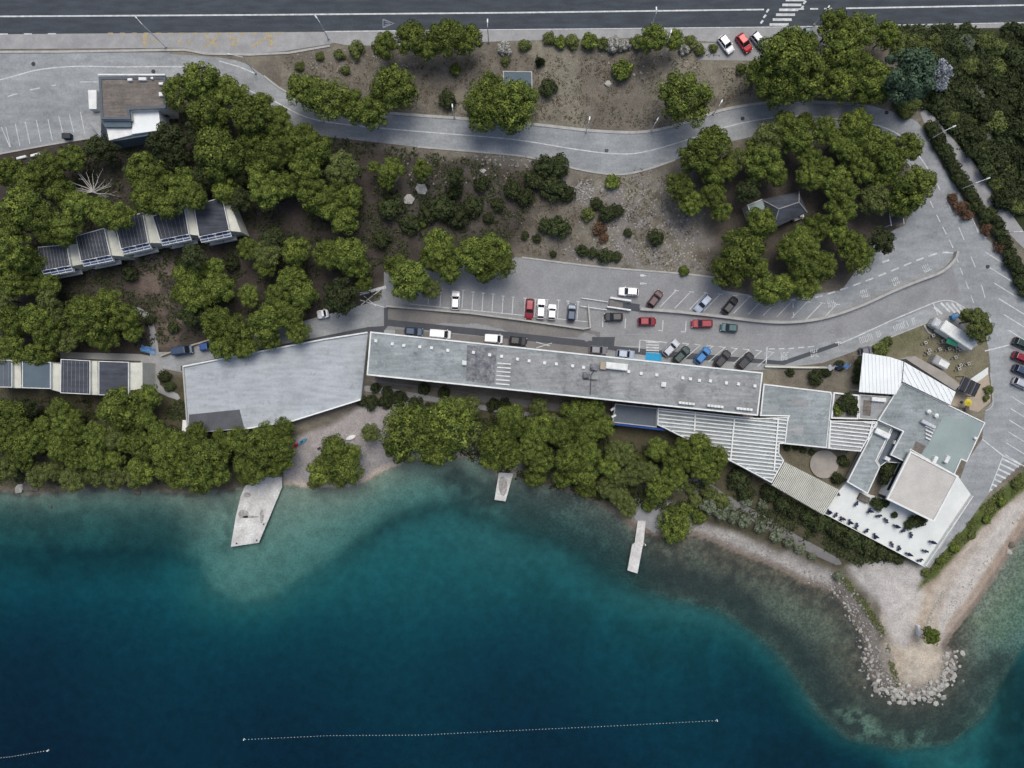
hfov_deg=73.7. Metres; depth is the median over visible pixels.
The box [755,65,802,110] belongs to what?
pine tree
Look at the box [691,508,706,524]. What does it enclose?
shrub
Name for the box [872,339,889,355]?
shrub
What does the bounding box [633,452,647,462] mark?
shrub
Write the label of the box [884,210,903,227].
picnic shelter
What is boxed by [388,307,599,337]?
lane surface strip
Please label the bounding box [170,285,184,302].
pine tree
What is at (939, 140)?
shrub
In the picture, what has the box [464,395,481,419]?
shore tree
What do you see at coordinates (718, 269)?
pine tree
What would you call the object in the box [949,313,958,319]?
blue crate
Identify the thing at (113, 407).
pine tree
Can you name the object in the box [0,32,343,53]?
bus stop pavement
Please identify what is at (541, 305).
parked car
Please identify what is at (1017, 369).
parked car
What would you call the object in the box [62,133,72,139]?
waste bin
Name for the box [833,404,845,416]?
shrub
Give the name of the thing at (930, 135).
shrub
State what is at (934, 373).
storage room
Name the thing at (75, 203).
pine tree
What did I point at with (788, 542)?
shrub
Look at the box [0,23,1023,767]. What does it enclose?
ground
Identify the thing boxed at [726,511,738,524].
shrub
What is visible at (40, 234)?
pine tree
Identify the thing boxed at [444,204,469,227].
shrub
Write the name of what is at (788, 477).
pergola
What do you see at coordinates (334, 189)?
pine tree
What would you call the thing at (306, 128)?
pine tree
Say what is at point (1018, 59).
shrub
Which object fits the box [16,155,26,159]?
barrier block
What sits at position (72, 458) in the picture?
pine tree
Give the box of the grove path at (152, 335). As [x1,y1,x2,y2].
[129,305,158,354]
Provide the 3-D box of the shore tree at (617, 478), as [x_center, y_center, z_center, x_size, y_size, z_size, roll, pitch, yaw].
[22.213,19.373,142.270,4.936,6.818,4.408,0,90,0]
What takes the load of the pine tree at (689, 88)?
on the ground at (156, 625)
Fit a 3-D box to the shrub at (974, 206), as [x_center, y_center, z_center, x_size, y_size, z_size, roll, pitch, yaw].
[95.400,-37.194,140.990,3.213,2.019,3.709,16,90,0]
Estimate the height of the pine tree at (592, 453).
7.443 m
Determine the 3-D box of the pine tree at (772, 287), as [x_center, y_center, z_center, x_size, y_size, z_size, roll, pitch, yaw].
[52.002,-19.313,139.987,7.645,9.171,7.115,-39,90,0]
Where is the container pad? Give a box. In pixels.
[926,311,977,347]
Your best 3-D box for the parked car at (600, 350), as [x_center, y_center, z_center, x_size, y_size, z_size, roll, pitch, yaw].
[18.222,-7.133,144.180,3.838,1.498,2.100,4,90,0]
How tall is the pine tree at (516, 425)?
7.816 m
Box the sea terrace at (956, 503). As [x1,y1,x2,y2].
[821,477,972,566]
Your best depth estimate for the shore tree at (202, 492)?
141.20 m
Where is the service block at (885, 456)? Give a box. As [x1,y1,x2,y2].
[877,428,900,465]
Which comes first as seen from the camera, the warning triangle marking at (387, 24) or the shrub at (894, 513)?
the warning triangle marking at (387, 24)
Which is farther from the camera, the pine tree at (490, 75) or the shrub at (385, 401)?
the shrub at (385, 401)
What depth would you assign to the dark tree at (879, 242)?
137.11 m
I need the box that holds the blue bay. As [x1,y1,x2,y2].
[645,352,661,360]
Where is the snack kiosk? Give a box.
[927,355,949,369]
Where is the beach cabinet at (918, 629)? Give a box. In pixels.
[915,624,920,635]
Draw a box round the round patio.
[809,450,837,477]
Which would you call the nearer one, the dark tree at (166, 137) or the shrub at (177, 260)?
the dark tree at (166, 137)
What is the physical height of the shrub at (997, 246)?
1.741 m
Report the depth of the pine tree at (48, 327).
137.88 m
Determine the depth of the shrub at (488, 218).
141.53 m
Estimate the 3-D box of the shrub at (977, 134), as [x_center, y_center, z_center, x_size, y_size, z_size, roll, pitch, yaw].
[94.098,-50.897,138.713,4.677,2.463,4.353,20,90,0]
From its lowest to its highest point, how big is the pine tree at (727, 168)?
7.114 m
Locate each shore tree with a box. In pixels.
[0,289,21,308]
[0,457,18,480]
[25,460,47,489]
[35,286,66,313]
[44,460,64,481]
[48,307,69,327]
[52,327,80,354]
[58,467,86,493]
[82,467,108,486]
[103,425,125,449]
[103,465,128,490]
[124,470,142,489]
[193,484,214,495]
[251,238,282,266]
[306,480,322,489]
[324,149,359,185]
[332,479,346,488]
[360,423,380,442]
[422,278,441,298]
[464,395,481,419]
[528,397,549,416]
[595,475,616,498]
[604,439,622,460]
[608,468,630,487]
[609,487,630,508]
[612,439,635,466]
[616,496,639,517]
[620,459,651,485]
[642,461,659,482]
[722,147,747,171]
[751,121,784,154]
[858,182,892,215]
[958,308,972,322]
[959,307,990,336]
[967,322,992,344]
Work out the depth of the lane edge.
144.83 m
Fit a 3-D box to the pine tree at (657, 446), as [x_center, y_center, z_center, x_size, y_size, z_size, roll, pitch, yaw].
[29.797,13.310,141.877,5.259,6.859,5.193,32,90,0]
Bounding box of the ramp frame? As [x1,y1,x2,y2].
[581,298,607,309]
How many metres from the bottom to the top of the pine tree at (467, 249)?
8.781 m
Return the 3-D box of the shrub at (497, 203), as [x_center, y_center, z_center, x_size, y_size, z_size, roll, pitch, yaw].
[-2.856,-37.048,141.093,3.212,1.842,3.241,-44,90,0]
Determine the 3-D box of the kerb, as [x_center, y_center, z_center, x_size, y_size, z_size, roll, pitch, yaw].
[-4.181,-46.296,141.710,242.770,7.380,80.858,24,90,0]
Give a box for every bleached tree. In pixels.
[932,58,953,83]
[934,78,949,90]
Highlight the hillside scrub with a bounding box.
[895,19,1023,215]
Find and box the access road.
[0,52,1023,567]
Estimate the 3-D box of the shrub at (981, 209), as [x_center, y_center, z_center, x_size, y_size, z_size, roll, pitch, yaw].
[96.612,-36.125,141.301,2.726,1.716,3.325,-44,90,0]
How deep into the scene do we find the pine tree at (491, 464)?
140.78 m
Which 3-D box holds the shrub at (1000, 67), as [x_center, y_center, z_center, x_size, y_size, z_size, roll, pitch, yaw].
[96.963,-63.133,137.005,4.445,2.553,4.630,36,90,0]
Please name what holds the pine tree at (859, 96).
on the ground at (156, 625)
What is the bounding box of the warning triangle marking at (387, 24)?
[383,19,394,27]
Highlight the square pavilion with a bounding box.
[879,450,958,521]
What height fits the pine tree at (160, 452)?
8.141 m
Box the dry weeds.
[285,53,759,270]
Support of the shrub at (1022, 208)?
on the ground at (156, 625)
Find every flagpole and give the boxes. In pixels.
[819,365,835,370]
[833,364,843,369]
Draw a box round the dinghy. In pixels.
[346,435,355,439]
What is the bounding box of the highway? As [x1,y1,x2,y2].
[0,0,1023,33]
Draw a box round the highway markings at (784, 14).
[0,0,1023,34]
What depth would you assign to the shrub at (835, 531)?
143.29 m
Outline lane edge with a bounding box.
[181,326,383,370]
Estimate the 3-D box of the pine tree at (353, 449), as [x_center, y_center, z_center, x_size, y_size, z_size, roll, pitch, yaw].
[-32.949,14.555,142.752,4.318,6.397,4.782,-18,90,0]
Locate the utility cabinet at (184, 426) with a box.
[182,420,186,431]
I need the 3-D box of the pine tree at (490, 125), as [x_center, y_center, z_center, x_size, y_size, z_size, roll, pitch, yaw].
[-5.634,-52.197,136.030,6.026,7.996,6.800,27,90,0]
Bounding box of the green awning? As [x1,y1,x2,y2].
[940,337,957,346]
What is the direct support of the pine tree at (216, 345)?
on the ground at (156, 625)
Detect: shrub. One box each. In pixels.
[121,266,139,280]
[143,315,155,325]
[157,370,172,381]
[163,380,176,391]
[167,322,179,333]
[174,257,182,265]
[223,254,238,271]
[294,61,304,70]
[315,51,324,60]
[333,49,345,59]
[339,64,349,74]
[348,40,365,61]
[356,395,365,406]
[363,395,378,411]
[370,382,381,393]
[371,230,391,249]
[376,192,407,220]
[378,396,393,409]
[381,386,392,397]
[392,390,408,406]
[398,213,420,236]
[408,395,423,406]
[417,198,435,224]
[417,219,425,227]
[417,382,430,394]
[422,401,434,413]
[428,193,456,221]
[438,88,456,109]
[438,385,450,398]
[444,181,463,198]
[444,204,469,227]
[449,62,461,75]
[462,193,484,220]
[473,175,490,192]
[483,212,493,223]
[486,397,499,410]
[490,197,503,211]
[497,40,512,55]
[499,397,510,408]
[500,56,509,66]
[503,180,522,199]
[516,187,534,205]
[518,39,531,51]
[521,231,528,240]
[523,170,545,188]
[532,153,553,178]
[532,233,541,243]
[535,57,545,67]
[537,176,567,203]
[537,216,551,233]
[538,78,557,97]
[542,31,555,44]
[547,215,571,239]
[550,152,570,177]
[550,250,556,257]
[554,34,565,50]
[560,186,576,202]
[564,33,579,50]
[574,244,588,257]
[580,207,595,222]
[581,32,597,49]
[586,246,597,258]
[590,197,602,210]
[591,222,607,235]
[596,36,608,50]
[597,247,614,262]
[598,204,614,222]
[598,233,608,243]
[605,174,620,188]
[606,34,622,53]
[609,202,625,217]
[611,58,634,81]
[612,250,621,262]
[620,39,631,50]
[623,228,631,237]
[629,33,640,49]
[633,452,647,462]
[641,495,656,512]
[647,228,664,246]
[679,39,690,55]
[679,265,689,275]
[680,501,693,517]
[683,35,698,52]
[683,483,696,494]
[688,493,702,507]
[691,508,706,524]
[694,43,706,55]
[698,485,718,500]
[699,498,716,514]
[708,43,718,51]
[713,493,729,508]
[713,506,729,521]
[726,500,733,509]
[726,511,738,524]
[727,467,752,490]
[736,63,745,75]
[736,483,756,500]
[737,514,751,527]
[740,498,752,507]
[754,520,766,533]
[757,498,767,509]
[760,483,780,502]
[769,527,782,542]
[774,494,791,515]
[782,536,795,547]
[783,445,789,450]
[784,368,794,376]
[786,500,806,518]
[791,445,798,450]
[794,545,805,553]
[799,446,806,453]
[800,506,818,526]
[808,369,823,386]
[808,448,815,455]
[808,552,816,559]
[810,512,832,533]
[821,368,832,377]
[827,519,848,540]
[831,471,844,484]
[832,571,842,581]
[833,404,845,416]
[834,360,844,370]
[835,396,850,410]
[837,455,850,467]
[839,527,862,548]
[842,392,854,402]
[846,404,859,415]
[850,397,857,406]
[851,375,859,384]
[853,364,860,374]
[854,356,861,365]
[856,534,875,557]
[869,496,883,512]
[871,543,887,561]
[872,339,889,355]
[879,462,894,478]
[879,474,889,484]
[881,497,889,507]
[883,336,892,345]
[885,548,897,562]
[890,43,905,56]
[891,511,897,518]
[892,97,906,108]
[893,554,904,564]
[896,102,911,113]
[897,33,909,46]
[897,110,914,119]
[903,520,913,530]
[907,33,922,46]
[907,515,921,527]
[908,98,922,111]
[915,36,931,47]
[918,516,927,526]
[920,567,929,577]
[923,120,938,133]
[925,94,946,112]
[926,76,948,96]
[926,126,942,138]
[929,32,942,45]
[930,131,946,145]
[932,140,947,151]
[936,557,944,564]
[938,143,953,158]
[941,152,956,163]
[943,158,957,168]
[946,111,959,123]
[946,159,962,177]
[947,193,957,204]
[948,36,968,58]
[950,169,962,182]
[950,544,959,552]
[952,200,968,214]
[953,85,970,99]
[954,170,969,190]
[958,86,981,111]
[958,179,973,194]
[959,209,974,220]
[961,34,975,51]
[961,54,979,74]
[962,186,976,197]
[963,116,972,125]
[963,126,986,142]
[963,141,982,158]
[965,197,982,212]
[966,192,979,201]
[968,530,975,539]
[973,99,995,121]
[973,147,990,165]
[973,205,985,214]
[974,31,995,51]
[975,56,997,78]
[975,85,984,98]
[975,119,987,130]
[977,140,986,148]
[977,160,997,182]
[977,208,990,224]
[978,74,996,93]
[980,222,995,236]
[983,385,993,393]
[983,394,989,401]
[983,515,991,523]
[984,130,992,141]
[984,216,1005,233]
[985,110,1008,134]
[986,41,1001,58]
[986,176,1000,187]
[986,205,998,220]
[988,150,1011,171]
[989,183,1002,193]
[990,95,1007,110]
[990,185,1015,209]
[991,38,1008,55]
[991,56,1006,78]
[991,227,1008,239]
[993,240,1005,253]
[995,496,1007,507]
[996,235,1013,249]
[997,104,1011,115]
[998,87,1012,100]
[998,164,1010,174]
[1002,246,1016,256]
[1003,42,1021,59]
[1003,252,1022,270]
[1004,141,1022,161]
[1005,76,1018,87]
[1006,114,1023,134]
[1007,50,1023,67]
[1007,123,1023,136]
[1008,97,1017,106]
[1008,264,1023,276]
[1009,23,1023,45]
[1009,198,1023,213]
[1011,478,1020,488]
[1012,273,1023,289]
[1013,168,1023,184]
[1014,124,1023,136]
[1016,95,1023,120]
[1016,198,1023,214]
[1017,127,1023,139]
[1017,288,1023,299]
[1018,154,1023,170]
[1019,65,1023,79]
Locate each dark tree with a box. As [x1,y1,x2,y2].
[19,396,42,417]
[82,134,111,161]
[99,143,121,163]
[144,121,189,157]
[148,149,165,166]
[159,142,190,172]
[175,305,203,326]
[180,243,206,270]
[184,117,205,142]
[190,165,215,190]
[227,163,248,185]
[228,187,252,211]
[259,226,285,248]
[323,276,359,317]
[446,166,464,184]
[735,174,762,203]
[812,56,835,81]
[868,225,896,254]
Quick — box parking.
[384,257,795,327]
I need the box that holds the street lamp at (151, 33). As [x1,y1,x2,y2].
[134,15,166,48]
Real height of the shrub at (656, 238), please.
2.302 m
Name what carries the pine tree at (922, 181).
on the ground at (156, 625)
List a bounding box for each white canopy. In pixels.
[853,353,902,394]
[902,362,955,404]
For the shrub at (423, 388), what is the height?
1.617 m
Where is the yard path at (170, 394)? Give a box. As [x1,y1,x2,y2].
[155,372,179,399]
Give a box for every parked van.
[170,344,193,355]
[429,329,450,339]
[484,334,502,343]
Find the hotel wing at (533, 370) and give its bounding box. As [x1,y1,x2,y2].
[367,331,762,415]
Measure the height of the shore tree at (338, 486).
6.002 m
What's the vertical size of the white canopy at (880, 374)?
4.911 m
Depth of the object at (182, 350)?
143.08 m
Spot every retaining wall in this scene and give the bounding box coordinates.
[386,305,590,329]
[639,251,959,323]
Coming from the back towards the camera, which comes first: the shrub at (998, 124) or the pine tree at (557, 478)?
the pine tree at (557, 478)
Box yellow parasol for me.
[960,399,971,405]
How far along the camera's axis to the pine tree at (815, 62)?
129.34 m
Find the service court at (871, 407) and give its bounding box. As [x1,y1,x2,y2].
[856,394,890,419]
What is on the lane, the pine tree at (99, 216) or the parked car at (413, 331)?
the parked car at (413, 331)
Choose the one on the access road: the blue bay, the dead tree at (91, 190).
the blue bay
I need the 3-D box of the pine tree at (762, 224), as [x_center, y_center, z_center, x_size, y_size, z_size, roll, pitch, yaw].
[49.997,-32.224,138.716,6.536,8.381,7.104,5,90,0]
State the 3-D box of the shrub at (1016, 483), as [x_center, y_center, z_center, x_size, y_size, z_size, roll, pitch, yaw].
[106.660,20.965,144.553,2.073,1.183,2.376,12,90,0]
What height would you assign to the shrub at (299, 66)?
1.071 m
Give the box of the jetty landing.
[633,498,666,532]
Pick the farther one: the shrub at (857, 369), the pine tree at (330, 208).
the shrub at (857, 369)
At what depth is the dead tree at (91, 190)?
137.14 m
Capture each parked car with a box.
[199,342,209,350]
[404,327,422,335]
[451,291,459,309]
[509,336,526,345]
[525,298,533,319]
[536,299,545,318]
[547,304,556,319]
[567,304,576,321]
[589,346,607,354]
[604,312,622,321]
[616,349,634,358]
[618,286,638,296]
[638,316,655,325]
[646,290,663,308]
[662,339,679,356]
[672,345,690,362]
[691,319,712,328]
[693,293,712,312]
[693,346,710,364]
[713,349,730,367]
[717,34,734,54]
[720,323,737,332]
[721,296,738,314]
[735,32,752,53]
[735,351,754,369]
[750,31,762,49]
[802,27,811,33]
[859,346,871,354]
[1011,337,1023,349]
[1011,351,1023,364]
[1011,364,1023,376]
[1011,377,1023,389]
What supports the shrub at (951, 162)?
on the ground at (156, 625)
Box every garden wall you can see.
[160,339,209,356]
[764,366,826,367]
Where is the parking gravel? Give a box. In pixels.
[692,42,830,60]
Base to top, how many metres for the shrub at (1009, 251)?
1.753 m
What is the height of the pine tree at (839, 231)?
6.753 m
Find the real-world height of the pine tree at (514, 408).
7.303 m
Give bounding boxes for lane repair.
[384,306,840,364]
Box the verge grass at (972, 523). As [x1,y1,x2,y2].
[841,221,1023,687]
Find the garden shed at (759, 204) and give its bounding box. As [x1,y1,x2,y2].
[742,200,764,219]
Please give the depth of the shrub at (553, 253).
142.69 m
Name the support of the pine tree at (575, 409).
on the ground at (156, 625)
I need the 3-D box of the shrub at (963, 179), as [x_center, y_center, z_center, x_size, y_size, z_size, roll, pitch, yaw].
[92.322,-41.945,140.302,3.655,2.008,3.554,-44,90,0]
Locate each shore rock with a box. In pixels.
[15,484,22,492]
[22,481,34,491]
[133,489,140,494]
[1008,542,1014,547]
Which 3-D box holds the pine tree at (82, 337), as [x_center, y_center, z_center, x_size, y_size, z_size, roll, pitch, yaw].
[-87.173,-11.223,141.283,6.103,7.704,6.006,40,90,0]
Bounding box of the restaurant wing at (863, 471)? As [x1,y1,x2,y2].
[846,421,891,493]
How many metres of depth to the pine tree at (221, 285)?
137.50 m
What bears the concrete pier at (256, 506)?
on the ground at (156, 625)
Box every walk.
[364,385,560,419]
[372,380,610,416]
[971,367,987,381]
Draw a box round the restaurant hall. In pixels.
[877,382,984,473]
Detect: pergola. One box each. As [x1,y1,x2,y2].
[765,462,839,514]
[955,376,980,396]
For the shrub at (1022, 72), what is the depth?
136.09 m
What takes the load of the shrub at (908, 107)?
on the ground at (156, 625)
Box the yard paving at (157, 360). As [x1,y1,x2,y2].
[60,352,162,372]
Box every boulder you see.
[404,194,414,203]
[415,184,426,193]
[604,81,611,86]
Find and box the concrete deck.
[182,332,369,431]
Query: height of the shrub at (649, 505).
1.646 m
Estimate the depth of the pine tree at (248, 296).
138.84 m
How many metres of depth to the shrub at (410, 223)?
140.97 m
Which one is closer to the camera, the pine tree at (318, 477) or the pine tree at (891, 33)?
the pine tree at (891, 33)
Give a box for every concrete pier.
[231,474,282,546]
[495,473,512,500]
[627,521,645,573]
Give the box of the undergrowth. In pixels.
[0,111,885,567]
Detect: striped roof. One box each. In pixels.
[654,407,788,482]
[827,420,876,451]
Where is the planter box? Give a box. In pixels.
[856,493,869,503]
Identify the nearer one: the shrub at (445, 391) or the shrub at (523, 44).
the shrub at (523, 44)
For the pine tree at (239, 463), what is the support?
on the ground at (156, 625)
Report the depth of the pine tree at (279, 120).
133.53 m
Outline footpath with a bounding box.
[920,110,1023,247]
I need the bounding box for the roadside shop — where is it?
[84,74,178,147]
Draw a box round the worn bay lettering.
[781,264,931,359]
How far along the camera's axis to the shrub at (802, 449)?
144.39 m
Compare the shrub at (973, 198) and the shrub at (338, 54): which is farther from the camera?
the shrub at (973, 198)
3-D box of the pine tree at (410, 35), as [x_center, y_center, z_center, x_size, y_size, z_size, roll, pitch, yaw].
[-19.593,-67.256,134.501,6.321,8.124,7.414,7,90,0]
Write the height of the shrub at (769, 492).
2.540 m
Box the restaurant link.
[758,384,831,447]
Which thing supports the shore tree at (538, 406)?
on the ground at (156, 625)
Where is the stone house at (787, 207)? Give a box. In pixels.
[761,191,807,228]
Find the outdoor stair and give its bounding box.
[606,297,639,310]
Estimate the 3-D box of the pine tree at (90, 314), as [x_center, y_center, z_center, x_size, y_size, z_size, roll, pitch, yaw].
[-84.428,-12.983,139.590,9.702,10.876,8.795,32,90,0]
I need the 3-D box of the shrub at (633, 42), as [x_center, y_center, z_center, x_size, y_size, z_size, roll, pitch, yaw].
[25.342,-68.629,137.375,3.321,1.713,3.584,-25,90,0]
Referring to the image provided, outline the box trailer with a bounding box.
[927,318,976,350]
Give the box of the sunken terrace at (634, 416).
[610,403,664,430]
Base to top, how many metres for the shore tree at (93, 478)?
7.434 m
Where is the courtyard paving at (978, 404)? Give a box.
[903,363,990,411]
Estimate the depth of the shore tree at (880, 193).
135.62 m
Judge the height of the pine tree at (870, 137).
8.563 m
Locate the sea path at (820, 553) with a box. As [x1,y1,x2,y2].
[673,478,841,564]
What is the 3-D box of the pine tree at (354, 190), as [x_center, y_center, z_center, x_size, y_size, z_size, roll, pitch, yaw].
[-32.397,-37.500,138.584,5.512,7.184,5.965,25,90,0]
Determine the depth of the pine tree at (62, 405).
139.09 m
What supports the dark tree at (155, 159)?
on the ground at (156, 625)
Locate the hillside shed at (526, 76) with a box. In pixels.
[503,71,532,88]
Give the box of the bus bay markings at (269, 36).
[108,33,280,47]
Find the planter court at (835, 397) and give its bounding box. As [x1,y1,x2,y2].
[830,392,858,418]
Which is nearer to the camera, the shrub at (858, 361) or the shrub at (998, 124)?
the shrub at (998, 124)
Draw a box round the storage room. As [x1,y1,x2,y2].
[898,356,959,389]
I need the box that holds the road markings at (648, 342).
[0,60,1023,491]
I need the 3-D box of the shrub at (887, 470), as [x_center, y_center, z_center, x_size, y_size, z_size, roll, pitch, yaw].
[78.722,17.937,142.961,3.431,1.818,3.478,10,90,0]
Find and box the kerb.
[0,45,993,567]
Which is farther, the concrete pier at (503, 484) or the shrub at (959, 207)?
the concrete pier at (503, 484)
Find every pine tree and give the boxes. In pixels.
[0,156,26,186]
[0,184,43,230]
[0,209,32,241]
[0,228,38,268]
[0,253,15,275]
[0,262,26,295]
[0,303,26,338]
[0,335,27,364]
[0,399,31,430]
[0,426,19,454]
[3,416,36,440]
[4,444,39,472]
[10,165,47,195]
[12,246,48,277]
[12,428,46,455]
[18,303,52,333]
[19,340,58,365]
[20,273,41,295]
[23,199,58,232]
[26,149,66,187]
[30,315,68,348]
[32,221,58,245]
[34,415,51,431]
[35,432,48,453]
[38,273,65,293]
[41,429,61,443]
[44,175,76,209]
[44,397,74,420]
[45,434,69,461]
[49,210,86,240]
[50,412,73,435]
[53,233,76,248]
[56,144,89,172]
[60,189,93,221]
[62,293,92,323]
[62,418,86,444]
[63,441,88,470]
[66,295,116,340]
[66,408,88,422]
[70,320,87,342]
[80,445,107,471]
[81,421,108,450]
[85,195,114,226]
[86,321,120,353]
[93,287,122,316]
[95,403,112,423]
[96,386,139,430]
[103,449,126,471]
[104,201,136,230]
[110,419,135,433]
[111,302,142,331]
[114,432,132,453]
[122,150,167,189]
[122,324,144,342]
[123,389,152,415]
[126,456,156,485]
[128,429,158,461]
[129,178,163,217]
[133,405,156,430]
[135,383,163,409]
[147,419,172,443]
[149,167,174,196]
[149,439,181,469]
[152,187,185,219]
[154,456,180,481]
[161,74,195,113]
[165,428,185,451]
[165,473,186,489]
[167,165,201,192]
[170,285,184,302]
[172,263,205,287]
[174,435,190,461]
[175,459,214,493]
[176,275,216,313]
[177,433,203,463]
[180,61,220,101]
[180,182,207,210]
[185,92,231,129]
[185,421,208,440]
[188,438,232,473]
[192,124,245,182]
[199,257,225,278]
[200,118,230,134]
[200,305,231,339]
[201,272,235,303]
[203,461,232,486]
[208,73,236,107]
[208,334,234,361]
[211,174,241,205]
[212,428,226,439]
[217,437,228,449]
[222,426,249,457]
[224,81,251,106]
[224,313,253,347]
[229,95,274,139]
[232,452,253,473]
[233,335,259,358]
[234,130,267,162]
[236,236,259,261]
[236,472,251,485]
[237,283,258,307]
[241,459,267,485]
[243,153,277,178]
[245,302,288,340]
[245,428,281,467]
[247,170,288,210]
[252,92,274,115]
[252,419,278,439]
[253,258,275,279]
[255,134,295,172]
[255,328,281,349]
[263,283,292,309]
[263,462,284,477]
[265,114,294,139]
[266,433,296,462]
[272,105,291,122]
[273,416,295,437]
[274,169,298,197]
[274,300,306,330]
[276,265,309,291]
[277,456,294,470]
[281,126,312,159]
[281,236,311,268]
[285,319,311,344]
[286,72,323,111]
[288,151,325,184]
[288,279,319,309]
[295,177,330,213]
[296,122,312,135]
[299,130,332,164]
[306,459,332,485]
[307,77,352,122]
[310,239,340,270]
[312,187,346,222]
[314,449,344,478]
[320,433,349,460]
[321,178,349,207]
[328,205,358,236]
[330,236,368,271]
[332,451,364,485]
[336,88,371,126]
[337,182,362,209]
[342,254,371,278]
[343,443,362,461]
[355,277,372,292]
[358,92,387,131]
[367,161,379,172]
[369,62,419,111]
[371,30,396,60]
[377,157,404,182]
[377,172,396,191]
[378,401,435,463]
[383,252,405,277]
[383,434,411,463]
[389,259,429,303]
[395,19,427,57]
[411,158,432,180]
[418,432,458,467]
[419,35,437,61]
[419,248,445,272]
[422,227,454,261]
[425,395,482,452]
[427,17,466,57]
[436,255,462,284]
[453,236,492,274]
[456,23,483,55]
[462,78,497,124]
[466,105,496,134]
[473,231,512,268]
[473,267,493,283]
[475,434,496,451]
[478,70,504,94]
[479,424,511,462]
[479,452,504,472]
[484,248,516,279]
[486,83,510,112]
[491,76,539,135]
[496,403,523,428]
[497,411,527,438]
[498,423,517,440]
[499,102,526,135]
[500,437,519,458]
[500,448,524,471]
[519,431,546,457]
[521,443,556,473]
[523,467,547,488]
[524,412,553,445]
[541,413,571,447]
[551,469,575,488]
[552,439,583,476]
[556,417,581,438]
[558,397,590,426]
[565,457,598,491]
[573,417,599,445]
[573,481,596,498]
[574,439,601,464]
[584,399,605,421]
[591,414,614,438]
[595,453,620,477]
[635,22,667,54]
[644,437,668,461]
[645,474,673,502]
[654,505,692,544]
[655,68,714,128]
[657,465,688,492]
[659,444,691,472]
[664,28,683,51]
[664,171,695,203]
[674,436,690,452]
[675,138,718,174]
[676,189,703,217]
[684,451,717,479]
[685,432,711,459]
[695,124,732,164]
[698,183,727,211]
[698,468,721,484]
[701,166,724,187]
[702,443,729,471]
[707,252,744,288]
[710,202,732,222]
[714,156,739,180]
[714,226,767,278]
[741,256,768,279]
[742,55,773,91]
[742,138,766,158]
[742,145,784,183]
[745,206,777,240]
[749,28,808,86]
[751,270,788,306]
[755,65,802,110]
[767,167,787,187]
[773,110,796,126]
[775,239,795,263]
[776,117,810,148]
[776,273,797,302]
[777,24,806,42]
[781,128,813,154]
[782,227,819,266]
[785,38,830,104]
[785,222,820,250]
[785,248,822,283]
[793,270,822,300]
[794,162,823,192]
[795,143,823,168]
[798,112,814,128]
[801,30,819,55]
[801,212,829,241]
[807,249,837,281]
[810,115,837,145]
[817,7,852,44]
[817,155,834,176]
[818,28,862,69]
[818,66,857,105]
[819,164,853,199]
[822,195,858,225]
[825,128,848,152]
[826,222,848,244]
[829,176,859,206]
[833,136,864,166]
[835,229,867,261]
[837,112,866,139]
[839,48,874,83]
[843,10,881,50]
[844,244,875,275]
[846,155,876,184]
[851,85,872,107]
[851,107,874,128]
[854,125,886,158]
[855,58,892,98]
[864,82,891,104]
[870,163,898,187]
[871,131,897,151]
[871,142,907,179]
[873,19,900,51]
[885,186,914,218]
[888,163,936,211]
[895,131,924,161]
[920,625,940,645]
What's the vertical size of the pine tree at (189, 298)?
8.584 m
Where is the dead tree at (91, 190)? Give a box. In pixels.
[64,166,120,198]
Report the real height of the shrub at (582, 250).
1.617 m
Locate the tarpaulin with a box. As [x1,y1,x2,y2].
[140,345,154,354]
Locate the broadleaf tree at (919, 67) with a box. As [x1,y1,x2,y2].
[879,46,938,106]
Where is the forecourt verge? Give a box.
[395,329,598,354]
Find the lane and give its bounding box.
[380,266,961,363]
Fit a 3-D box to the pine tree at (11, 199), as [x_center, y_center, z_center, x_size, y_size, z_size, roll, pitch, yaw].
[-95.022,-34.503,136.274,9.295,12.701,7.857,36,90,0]
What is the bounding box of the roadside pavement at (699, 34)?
[326,23,1021,51]
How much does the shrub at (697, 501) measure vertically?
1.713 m
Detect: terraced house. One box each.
[0,358,21,387]
[22,361,60,391]
[38,244,94,278]
[60,359,97,394]
[76,228,135,268]
[98,361,154,395]
[115,212,171,257]
[152,205,200,248]
[194,198,249,245]
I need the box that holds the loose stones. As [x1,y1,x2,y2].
[297,41,1002,709]
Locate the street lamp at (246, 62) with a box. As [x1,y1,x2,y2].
[227,53,256,74]

